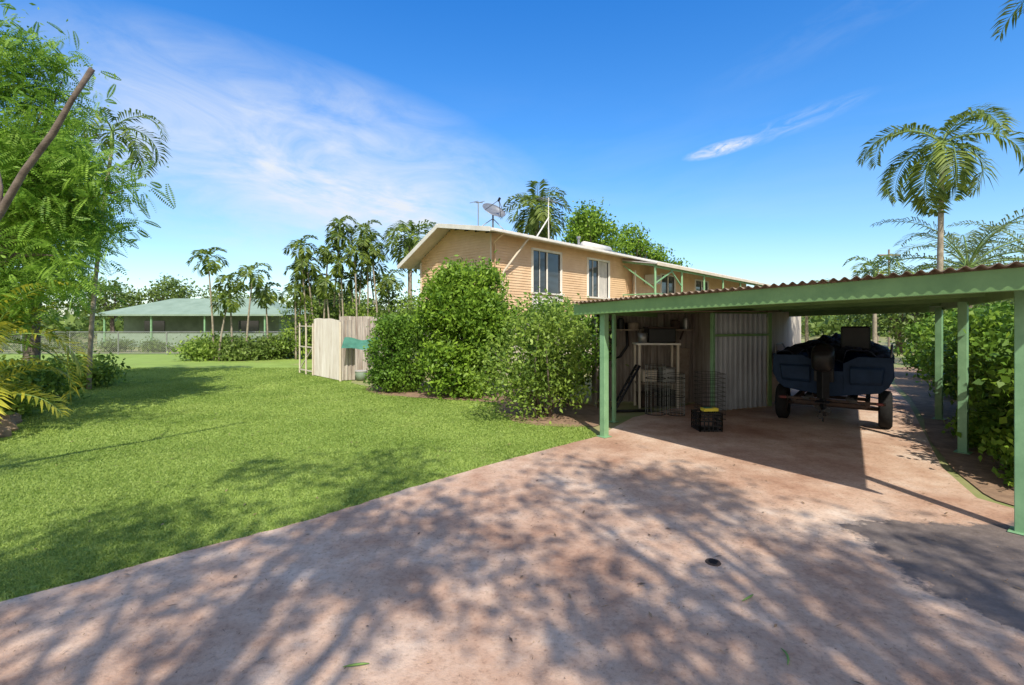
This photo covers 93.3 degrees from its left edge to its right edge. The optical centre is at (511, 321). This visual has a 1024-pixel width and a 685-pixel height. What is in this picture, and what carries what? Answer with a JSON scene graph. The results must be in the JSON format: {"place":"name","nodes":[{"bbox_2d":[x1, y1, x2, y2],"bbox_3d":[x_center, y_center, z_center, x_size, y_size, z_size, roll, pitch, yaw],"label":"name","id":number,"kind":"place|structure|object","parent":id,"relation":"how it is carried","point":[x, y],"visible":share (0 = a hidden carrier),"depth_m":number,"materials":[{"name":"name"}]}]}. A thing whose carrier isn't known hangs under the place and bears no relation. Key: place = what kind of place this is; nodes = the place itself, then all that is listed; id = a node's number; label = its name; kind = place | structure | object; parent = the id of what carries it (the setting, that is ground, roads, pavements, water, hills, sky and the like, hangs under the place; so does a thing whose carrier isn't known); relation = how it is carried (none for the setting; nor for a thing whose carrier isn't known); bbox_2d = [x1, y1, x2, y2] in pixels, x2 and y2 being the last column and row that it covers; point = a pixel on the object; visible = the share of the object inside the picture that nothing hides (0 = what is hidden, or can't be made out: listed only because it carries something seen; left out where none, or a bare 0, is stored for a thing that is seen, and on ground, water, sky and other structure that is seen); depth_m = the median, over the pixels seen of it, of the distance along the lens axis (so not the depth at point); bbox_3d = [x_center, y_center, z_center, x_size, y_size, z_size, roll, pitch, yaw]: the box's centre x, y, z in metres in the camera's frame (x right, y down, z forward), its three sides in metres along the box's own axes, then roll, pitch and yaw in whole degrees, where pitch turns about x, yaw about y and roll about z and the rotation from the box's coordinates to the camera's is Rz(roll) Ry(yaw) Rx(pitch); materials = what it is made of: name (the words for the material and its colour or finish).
{"place":"outdoors","nodes":[
{"label":"outdoors","id":0,"kind":"place"},
{"bbox_2d":[88,298,311,346],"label":"neighbour house","id":1,"kind":"structure","parent":0,"point":[175,317],"depth_m":38.55,"materials":[{"name":"green paint"}]},
{"bbox_2d":[144,321,164,332],"bbox_3d":[-28.500,0.450,38.570,1.600,1.100,0.050,0,0,0],"label":"window","id":2,"kind":"structure","parent":1,"relation":"in","point":[158,326],"depth_m":38.54,"materials":[{"name":"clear glass"}]},
{"bbox_2d":[239,321,258,332],"bbox_3d":[-21.000,0.450,38.570,1.600,1.100,0.050,0,0,0],"label":"window","id":3,"kind":"structure","parent":1,"relation":"in","point":[253,325],"depth_m":38.54,"materials":[{"name":"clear glass"}]},
{"bbox_2d":[0,354,596,599],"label":"lawn","id":4,"kind":"structure","parent":0,"point":[149,360],"depth_m":7.19,"materials":[{"name":"green plant"}]},
{"bbox_2d":[0,370,68,415],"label":"bush","id":5,"kind":"object","parent":4,"relation":"on","point":[22,405],"visible":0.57,"depth_m":9.46,"materials":[{"name":"green plant"}]},
{"bbox_2d":[0,356,73,423],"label":"palm tree","id":6,"kind":"object","parent":4,"relation":"on","point":[15,392],"visible":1,"depth_m":8.35,"materials":[{"name":"green plant"}]},
{"bbox_2d":[0,349,92,407],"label":"bush","id":7,"kind":"object","parent":4,"relation":"on","point":[52,380],"visible":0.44,"depth_m":11.07,"materials":[{"name":"green plant"}]},
{"bbox_2d":[0,67,94,219],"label":"dead tree","id":8,"kind":"object","parent":4,"relation":"on","point":[6,200],"visible":1,"depth_m":4.98,"materials":[{"name":"wood"}]},
{"bbox_2d":[0,280,111,403],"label":"palm tree","id":9,"kind":"object","parent":4,"relation":"on","point":[4,330],"visible":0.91,"depth_m":9.25,"materials":[{"name":"green plant"}]},
{"bbox_2d":[3,118,139,363],"bbox_3d":[-12.973,-1.896,13.272,5.138,7.829,5.252,0,0,0],"label":"tree","id":10,"kind":"object","parent":4,"relation":"on","point":[37,340],"visible":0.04,"depth_m":13.50,"materials":[{"name":"green plant"}]},
{"bbox_2d":[34,346,139,390],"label":"bush","id":11,"kind":"object","parent":4,"relation":"on","point":[104,372],"visible":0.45,"depth_m":13.94,"materials":[{"name":"green plant"}]},
{"bbox_2d":[0,0,175,350],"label":"tree","id":12,"kind":"object","parent":4,"relation":"on","point":[39,209],"visible":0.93,"depth_m":9.15,"materials":[{"name":"green plant"}]},
{"bbox_2d":[68,106,172,389],"bbox_3d":[-10.848,-1.909,13.320,2.568,7.821,2.815,0,0,0],"label":"palm tree","id":13,"kind":"object","parent":4,"relation":"on","point":[124,139],"visible":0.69,"depth_m":13.49,"materials":[{"name":"green plant"}]},
{"bbox_2d":[0,332,293,354],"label":"chain link fence","id":14,"kind":"object","parent":4,"relation":"on","point":[120,339],"visible":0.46,"depth_m":28.01,"materials":[{"name":"silver metal"}]},
{"bbox_2d":[166,329,243,361],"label":"bush","id":15,"kind":"object","parent":4,"relation":"on","point":[196,349],"visible":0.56,"depth_m":23.64,"materials":[{"name":"green plant"}]},
{"bbox_2d":[185,247,228,358],"bbox_3d":[-15.048,-0.855,23.866,1.769,5.710,1.843,0,0,38],"label":"palm tree","id":16,"kind":"object","parent":4,"relation":"on","point":[213,266],"visible":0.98,"depth_m":23.86,"materials":[{"name":"green plant"}]},
{"bbox_2d":[209,288,246,360],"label":"palm tree","id":17,"kind":"object","parent":4,"relation":"on","point":[232,305],"visible":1,"depth_m":23.59,"materials":[{"name":"green plant"}]},
{"bbox_2d":[211,271,244,342],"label":"palm tree","id":18,"kind":"object","parent":4,"relation":"on","point":[222,277],"visible":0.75,"depth_m":24.21,"materials":[{"name":"green plant"}]},
{"bbox_2d":[209,332,279,360],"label":"bush","id":19,"kind":"object","parent":4,"relation":"on","point":[237,354],"visible":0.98,"depth_m":23.63,"materials":[{"name":"green plant"}]},
{"bbox_2d":[234,262,271,353],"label":"palm tree","id":20,"kind":"object","parent":4,"relation":"on","point":[253,284],"visible":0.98,"depth_m":23.91,"materials":[{"name":"green plant"}]},
{"bbox_2d":[251,281,282,338],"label":"palm tree","id":21,"kind":"object","parent":4,"relation":"on","point":[261,296],"visible":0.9,"depth_m":24.79,"materials":[{"name":"green plant"}]},
{"bbox_2d":[249,331,302,360],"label":"bush","id":22,"kind":"object","parent":4,"relation":"on","point":[284,354],"visible":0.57,"depth_m":24.57,"materials":[{"name":"green plant"}]},
{"bbox_2d":[278,283,314,359],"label":"palm tree","id":23,"kind":"object","parent":4,"relation":"on","point":[288,290],"visible":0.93,"depth_m":24.41,"materials":[{"name":"green plant"}]},
{"bbox_2d":[283,235,317,354],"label":"palm tree","id":24,"kind":"object","parent":4,"relation":"on","point":[297,245],"visible":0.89,"depth_m":24.32,"materials":[{"name":"green plant"}]},
{"bbox_2d":[284,256,317,358],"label":"palm tree","id":25,"kind":"object","parent":4,"relation":"on","point":[295,266],"visible":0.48,"depth_m":24.95,"materials":[{"name":"green plant"}]},
{"bbox_2d":[269,293,332,359],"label":"bush","id":26,"kind":"object","parent":4,"relation":"on","point":[286,333],"visible":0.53,"depth_m":24.67,"materials":[{"name":"green plant"}]},
{"bbox_2d":[291,251,325,322],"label":"palm tree","id":27,"kind":"object","parent":4,"relation":"on","point":[306,262],"visible":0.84,"depth_m":24.46,"materials":[{"name":"green plant"}]},
{"bbox_2d":[311,272,345,317],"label":"palm tree","id":28,"kind":"object","parent":4,"relation":"on","point":[326,290],"visible":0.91,"depth_m":23.77,"materials":[{"name":"green plant"}]},
{"bbox_2d":[316,243,341,318],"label":"palm tree","id":29,"kind":"object","parent":4,"relation":"on","point":[326,254],"visible":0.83,"depth_m":24.21,"materials":[{"name":"green plant"}]},
{"bbox_2d":[298,288,359,346],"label":"bush","id":30,"kind":"object","parent":4,"relation":"on","point":[334,314],"visible":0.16,"depth_m":24.98,"materials":[{"name":"green plant"}]},
{"bbox_2d":[324,227,353,316],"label":"palm tree","id":31,"kind":"object","parent":4,"relation":"on","point":[337,241],"visible":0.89,"depth_m":24.55,"materials":[{"name":"green plant"}]},
{"bbox_2d":[322,254,358,315],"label":"palm tree","id":32,"kind":"object","parent":4,"relation":"on","point":[339,270],"visible":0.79,"depth_m":24.02,"materials":[{"name":"green plant"}]},
{"bbox_2d":[299,316,382,380],"bbox_3d":[-5.783,0.838,17.297,2.197,2.123,4.003,0,0,-44],"label":"fence","id":33,"kind":"object","parent":4,"relation":"on","point":[332,358],"visible":0.72,"depth_m":16.27,"materials":[{"name":"beige wood"}]},
{"bbox_2d":[341,337,372,349],"bbox_3d":[-4.825,0.677,15.425,1.237,0.412,0.310,0,0,-28],"label":"tarpaulin","id":34,"kind":"object","parent":33,"relation":"hanging from","point":[349,342],"visible":0.71,"depth_m":15.35,"materials":[{"name":"teal plastic"}]},
{"bbox_2d":[325,215,356,318],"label":"palm tree","id":35,"kind":"object","parent":4,"relation":"on","point":[333,225],"visible":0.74,"depth_m":25.01,"materials":[{"name":"green plant"}]},
{"bbox_2d":[340,269,366,314],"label":"palm tree","id":36,"kind":"object","parent":4,"relation":"on","point":[350,288],"visible":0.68,"depth_m":25.04,"materials":[{"name":"green plant"}]},
{"bbox_2d":[337,240,370,315],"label":"palm tree","id":37,"kind":"object","parent":4,"relation":"on","point":[350,252],"visible":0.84,"depth_m":24.00,"materials":[{"name":"green plant"}]},
{"bbox_2d":[332,294,394,317],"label":"bush","id":38,"kind":"object","parent":4,"relation":"on","point":[361,313],"visible":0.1,"depth_m":24.60,"materials":[{"name":"green plant"}]},
{"bbox_2d":[348,220,381,306],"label":"palm tree","id":39,"kind":"object","parent":4,"relation":"on","point":[364,233],"visible":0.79,"depth_m":24.97,"materials":[{"name":"green plant"}]},
{"bbox_2d":[352,233,384,315],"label":"palm tree","id":40,"kind":"object","parent":4,"relation":"on","point":[360,244],"visible":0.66,"depth_m":24.48,"materials":[{"name":"green plant"}]},
{"bbox_2d":[356,255,388,315],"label":"palm tree","id":41,"kind":"object","parent":4,"relation":"on","point":[364,269],"visible":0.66,"depth_m":25.04,"materials":[{"name":"green plant"}]},
{"bbox_2d":[359,242,388,315],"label":"palm tree","id":42,"kind":"object","parent":4,"relation":"on","point":[382,256],"visible":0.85,"depth_m":24.34,"materials":[{"name":"green plant"}]},
{"bbox_2d":[371,269,406,312],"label":"palm tree","id":43,"kind":"object","parent":4,"relation":"on","point":[388,283],"visible":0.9,"depth_m":24.51,"materials":[{"name":"green plant"}]},
{"bbox_2d":[361,280,417,355],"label":"bush","id":44,"kind":"object","parent":4,"relation":"on","point":[381,300],"visible":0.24,"depth_m":25.03,"materials":[{"name":"green plant"}]},
{"bbox_2d":[367,383,599,426],"bbox_3d":[-0.598,1.887,12.225,7.867,0.001,3.474,0,0,45],"label":"garden bed","id":45,"kind":"object","parent":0,"point":[588,414],"visible":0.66,"depth_m":10.31,"materials":[{"name":"brown soil"}]},
{"bbox_2d":[363,309,428,392],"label":"hedge","id":46,"kind":"object","parent":45,"relation":"on","point":[388,360],"visible":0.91,"depth_m":12.95,"materials":[{"name":"green plant"}]},
{"bbox_2d":[396,249,528,400],"bbox_3d":[-1.162,0.056,12.473,3.149,3.751,3.126,0,0,44],"label":"bush","id":47,"kind":"object","parent":45,"relation":"on","point":[472,315],"visible":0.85,"depth_m":11.85,"materials":[{"name":"green plant"}]},
{"bbox_2d":[461,286,599,423],"bbox_3d":[0.510,0.602,9.724,2.982,2.630,2.544,0,0,0],"label":"bush","id":48,"kind":"object","parent":45,"relation":"on","point":[545,350],"visible":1,"depth_m":9.32,"materials":[{"name":"green plant"}]},
{"bbox_2d":[496,288,629,406],"bbox_3d":[1.080,0.558,11.133,2.874,2.708,2.614,0,0,0],"label":"bush","id":49,"kind":"object","parent":45,"relation":"on","point":[583,354],"visible":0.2,"depth_m":10.82,"materials":[{"name":"green plant"}]},
{"bbox_2d":[0,333,1013,507],"bbox_3d":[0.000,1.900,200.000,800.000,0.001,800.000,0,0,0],"label":"ground","id":50,"kind":"structure","parent":0,"point":[621,417],"depth_m":10.88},
{"bbox_2d":[66,276,151,332],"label":"tree","id":51,"kind":"object","parent":50,"relation":"on","point":[104,305],"visible":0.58,"depth_m":45.43,"materials":[{"name":"green plant"}]},
{"bbox_2d":[93,334,138,351],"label":"bush","id":52,"kind":"object","parent":50,"relation":"on","point":[121,345],"visible":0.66,"depth_m":30.48,"materials":[{"name":"green plant"}]},
{"bbox_2d":[137,333,176,352],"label":"bush","id":53,"kind":"object","parent":50,"relation":"on","point":[156,347],"visible":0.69,"depth_m":30.30,"materials":[{"name":"green plant"}]},
{"bbox_2d":[132,273,204,302],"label":"tree","id":54,"kind":"object","parent":50,"relation":"on","point":[167,286],"visible":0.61,"depth_m":47.00,"materials":[{"name":"green plant"}]},
{"bbox_2d":[309,290,372,317],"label":"tree","id":55,"kind":"object","parent":50,"relation":"on","point":[350,296],"visible":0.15,"depth_m":45.34,"materials":[{"name":"green plant"}]},
{"bbox_2d":[381,282,422,359],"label":"bush","id":56,"kind":"object","parent":50,"relation":"on","point":[405,310],"visible":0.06,"depth_m":23.91,"materials":[{"name":"green plant"}]},
{"bbox_2d":[380,219,435,308],"bbox_3d":[-5.554,-1.844,27.035,3.584,7.687,3.930,0,0,0],"label":"palm tree","id":57,"kind":"object","parent":50,"relation":"on","point":[409,243],"visible":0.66,"depth_m":26.65,"materials":[{"name":"green plant"}]},
{"bbox_2d":[2,295,906,343],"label":"distant trees","id":58,"kind":"object","parent":50,"relation":"on","point":[825,325],"visible":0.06,"depth_m":55.08,"materials":[{"name":"green plant"}]},
{"bbox_2d":[500,179,571,239],"bbox_3d":[1.535,-3.216,30.032,4.230,10.432,4.353,0,0,-42],"label":"palm tree","id":59,"kind":"object","parent":50,"relation":"on","point":[536,217],"visible":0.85,"depth_m":29.51,"materials":[{"name":"green plant"}]},
{"bbox_2d":[559,197,636,252],"bbox_3d":[6.050,-3.356,34.083,5.742,10.723,5.193,0,0,0],"label":"tree","id":60,"kind":"object","parent":50,"relation":"on","point":[593,231],"visible":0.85,"depth_m":33.43,"materials":[{"name":"green plant"}]},
{"bbox_2d":[611,364,649,411],"bbox_3d":[2.493,1.400,10.232,0.883,0.990,0.331,0,0,-13],"label":"exercise frame","id":61,"kind":"object","parent":50,"relation":"on","point":[627,388],"visible":0.77,"depth_m":10.14,"materials":[{"name":"black metal"}]},
{"bbox_2d":[636,391,656,406],"bbox_3d":[3.000,1.719,10.800,0.360,0.302,0.320,0,0,-11],"label":"storage box","id":62,"kind":"object","parent":50,"relation":"on","point":[647,399],"visible":0.73,"depth_m":10.66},
{"bbox_2d":[614,221,689,266],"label":"tree","id":63,"kind":"object","parent":50,"relation":"on","point":[637,246],"visible":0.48,"depth_m":36.49,"materials":[{"name":"green plant"}]},
{"bbox_2d":[653,388,675,406],"bbox_3d":[3.420,1.689,10.820,0.380,0.362,0.320,0,0,-17],"label":"storage box","id":64,"kind":"object","parent":50,"relation":"on","point":[663,403],"visible":0.45,"depth_m":10.71,"materials":[{"name":"black plastic"}]},
{"bbox_2d":[673,347,689,403],"bbox_3d":[3.885,1.235,11.175,0.469,1.293,0.070,0,0,0],"label":"timber board","id":65,"kind":"object","parent":50,"relation":"on","point":[684,356],"visible":0.5,"depth_m":11.17,"materials":[{"name":"wood"}]},
{"bbox_2d":[842,253,910,342],"bbox_3d":[21.008,-1.002,27.929,3.285,6.004,3.198,0,0,0],"label":"palm tree","id":66,"kind":"object","parent":50,"relation":"on","point":[874,318],"visible":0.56,"depth_m":27.90,"materials":[{"name":"green plant"}]},
{"bbox_2d":[823,272,956,352],"bbox_3d":[24.619,-0.440,29.821,8.486,4.910,7.450,0,0,0],"label":"tree","id":67,"kind":"object","parent":50,"relation":"on","point":[893,321],"visible":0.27,"depth_m":29.47,"materials":[{"name":"green plant"}]},
{"bbox_2d":[946,220,1023,303],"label":"palm tree","id":68,"kind":"object","parent":50,"relation":"on","point":[1020,243],"visible":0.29,"depth_m":19.90,"materials":[{"name":"green leaf"},{"name":"bark"}]},
{"bbox_2d":[0,385,1023,684],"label":"driveway","id":69,"kind":"structure","parent":0,"point":[898,611],"depth_m":3.50,"materials":[{"name":"concrete"}]},
{"bbox_2d":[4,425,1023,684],"bbox_3d":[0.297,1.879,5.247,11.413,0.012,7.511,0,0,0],"label":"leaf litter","id":70,"kind":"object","parent":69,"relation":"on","point":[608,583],"visible":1,"depth_m":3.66,"materials":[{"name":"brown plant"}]},
{"bbox_2d":[645,364,665,415],"bbox_3d":[2.950,1.383,9.950,0.418,1.013,0.418,0,0,0],"label":"crab pot","id":71,"kind":"object","parent":69,"relation":"on","point":[650,387],"visible":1,"depth_m":9.86,"materials":[{"name":"metal"}]},
{"bbox_2d":[632,342,680,408],"bbox_3d":[3.201,1.175,10.762,0.950,1.430,0.525,0,0,3],"label":"storage rack","id":72,"kind":"object","parent":69,"relation":"on","point":[639,382],"visible":0.77,"depth_m":10.53,"materials":[{"name":"grey metal"}]},
{"bbox_2d":[643,327,676,342],"bbox_3d":[3.300,0.285,10.800,0.640,0.350,0.380,0,0,-3],"label":"storage box","id":73,"kind":"object","parent":72,"relation":"on","point":[661,334],"visible":0.85,"depth_m":10.63,"materials":[{"name":"black plastic"}]},
{"bbox_2d":[667,373,684,415],"bbox_3d":[3.340,1.468,9.850,0.358,0.843,0.358,0,0,0],"label":"crab pot","id":74,"kind":"object","parent":69,"relation":"on","point":[671,392],"visible":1,"depth_m":9.84,"materials":[{"name":"metal"}]},
{"bbox_2d":[592,310,800,409],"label":"shed","id":75,"kind":"structure","parent":69,"relation":"on","point":[745,344],"depth_m":10.81,"materials":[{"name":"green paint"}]},
{"bbox_2d":[691,409,722,431],"bbox_3d":[3.420,1.728,8.500,0.397,0.319,0.397,0,0,0],"label":"plastic crate","id":76,"kind":"object","parent":69,"relation":"on","point":[713,427],"visible":0.92,"depth_m":8.31,"materials":[{"name":"black plastic"}]},
{"bbox_2d":[694,371,725,419],"bbox_3d":[3.880,1.439,9.499,0.447,0.898,0.447,0,0,0],"label":"wire rack","id":77,"kind":"object","parent":69,"relation":"on","point":[706,393],"visible":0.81,"depth_m":9.42,"materials":[{"name":"black metal"}]},
{"bbox_2d":[572,261,1023,535],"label":"carport","id":78,"kind":"object","parent":69,"relation":"on","point":[961,290],"visible":0.92,"depth_m":6.35,"materials":[{"name":"green paint"}]},
{"bbox_2d":[775,383,892,428],"bbox_3d":[7.310,1.555,10.830,1.800,0.670,5.600,0,0,37],"label":"trailer","id":79,"kind":"object","parent":69,"relation":"on","point":[784,401],"visible":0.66,"depth_m":8.78,"materials":[{"name":"metal"}]},
{"bbox_2d":[773,326,894,421],"bbox_3d":[6.919,0.923,10.330,1.888,1.687,5.099,0,0,36],"label":"boat","id":80,"kind":"object","parent":79,"relation":"on","point":[851,360],"visible":1,"depth_m":8.68,"materials":[{"name":"paint"}]},
{"bbox_2d":[0,0,1023,321],"label":"sky","id":81,"kind":"structure","parent":0,"point":[734,132],"materials":[{"name":"blue"}]},
{"bbox_2d":[397,223,770,378],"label":"house","id":82,"kind":"structure","parent":0,"point":[527,263],"depth_m":18.50,"materials":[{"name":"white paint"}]},
{"bbox_2d":[482,197,505,232],"bbox_3d":[-0.711,-3.543,16.260,1.070,1.204,0.657,0,0,-16],"label":"satellite dish","id":83,"kind":"object","parent":82,"relation":"on","point":[494,210],"visible":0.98,"depth_m":16.33,"materials":[{"name":"grey metal"}]},
{"bbox_2d":[531,247,564,295],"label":"window","id":84,"kind":"structure","parent":82,"relation":"in","point":[546,265],"depth_m":18.16,"materials":[{"name":"grey glass"}]},
{"bbox_2d":[587,257,609,298],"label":"window","id":85,"kind":"structure","parent":82,"relation":"in","point":[598,270],"depth_m":20.82,"materials":[{"name":"white glass"}]},
{"bbox_2d":[660,273,675,293],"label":"window","id":86,"kind":"structure","parent":82,"relation":"in","point":[668,284],"depth_m":25.80,"materials":[{"name":"grey glass"}]},
{"bbox_2d":[894,367,1013,504],"bbox_3d":[11.995,1.887,11.553,4.189,0.001,21.221,0,0,36],"label":"garden bed","id":87,"kind":"object","parent":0,"point":[979,475],"visible":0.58,"depth_m":7.45,"materials":[{"name":"brown soil"}]},
{"bbox_2d":[889,308,955,377],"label":"hedge shrub","id":88,"kind":"object","parent":87,"relation":"on","point":[916,328],"visible":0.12,"depth_m":16.31,"materials":[{"name":"green plant"}]},
{"bbox_2d":[856,102,1023,270],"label":"palm tree","id":89,"kind":"object","parent":87,"relation":"on","point":[942,169],"visible":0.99,"depth_m":17.86,"materials":[{"name":"green plant"}]},
{"bbox_2d":[903,305,980,385],"bbox_3d":[12.887,0.750,13.607,2.809,2.435,3.015,0,0,-15],"label":"hedge shrub","id":90,"kind":"object","parent":87,"relation":"on","point":[931,325],"visible":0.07,"depth_m":13.97,"materials":[{"name":"green plant"}]},
{"bbox_2d":[862,209,1023,317],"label":"palm tree","id":91,"kind":"object","parent":87,"relation":"on","point":[962,261],"visible":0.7,"depth_m":19.08,"materials":[{"name":"green plant"}]},
{"bbox_2d":[912,302,999,399],"bbox_3d":[11.466,0.677,11.712,2.732,2.561,2.687,0,0,-15],"label":"hedge shrub","id":92,"kind":"object","parent":87,"relation":"on","point":[946,336],"visible":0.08,"depth_m":12.02,"materials":[{"name":"green plant"}]},
{"bbox_2d":[926,301,1010,410],"bbox_3d":[10.395,0.672,9.903,2.848,2.512,2.548,0,0,37],"label":"hedge shrub","id":93,"kind":"object","parent":87,"relation":"on","point":[952,368],"visible":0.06,"depth_m":10.35,"materials":[{"name":"green plant"}]},
{"bbox_2d":[941,408,998,437],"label":"ground plant","id":94,"kind":"object","parent":87,"relation":"on","point":[954,425],"visible":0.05,"depth_m":7.91,"materials":[{"name":"green plant"}]},
{"bbox_2d":[944,327,1013,436],"bbox_3d":[7.476,0.688,6.371,2.426,2.544,2.639,0,0,0],"label":"hedge shrub","id":95,"kind":"object","parent":87,"relation":"on","point":[1002,400],"visible":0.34,"depth_m":6.76,"materials":[{"name":"green plant"}]},
{"bbox_2d":[945,301,1013,413],"bbox_3d":[9.314,0.620,8.621,2.551,2.656,2.549,0,0,-38],"label":"hedge shrub","id":96,"kind":"object","parent":87,"relation":"on","point":[995,318],"visible":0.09,"depth_m":8.99,"materials":[{"name":"green plant"}]},
{"bbox_2d":[955,411,1007,452],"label":"ground plant","id":97,"kind":"object","parent":87,"relation":"on","point":[975,439],"visible":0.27,"depth_m":6.98,"materials":[{"name":"green plant"}]},
{"bbox_2d":[956,319,1013,417],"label":"hedge shrub","id":98,"kind":"object","parent":87,"relation":"on","point":[992,346],"visible":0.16,"depth_m":7.75,"materials":[{"name":"green plant"}]},
{"bbox_2d":[978,427,1013,471],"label":"ground plant","id":99,"kind":"object","parent":87,"relation":"on","point":[992,446],"visible":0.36,"depth_m":6.07,"materials":[{"name":"green plant"}]},
{"bbox_2d":[982,332,1013,455],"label":"hedge shrub","id":100,"kind":"object","parent":87,"relation":"on","point":[1005,378],"visible":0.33,"depth_m":5.88,"materials":[{"name":"green plant"}]},
{"bbox_2d":[991,437,1013,486],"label":"ground plant","id":101,"kind":"object","parent":87,"relation":"on","point":[1009,481],"visible":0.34,"depth_m":5.57,"materials":[{"name":"green plant"}]},
{"bbox_2d":[991,0,1023,40],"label":"palm tree","id":102,"kind":"object","parent":87,"relation":"on","point":[1015,12],"visible":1,"depth_m":9.19,"materials":[{"name":"green plant"}]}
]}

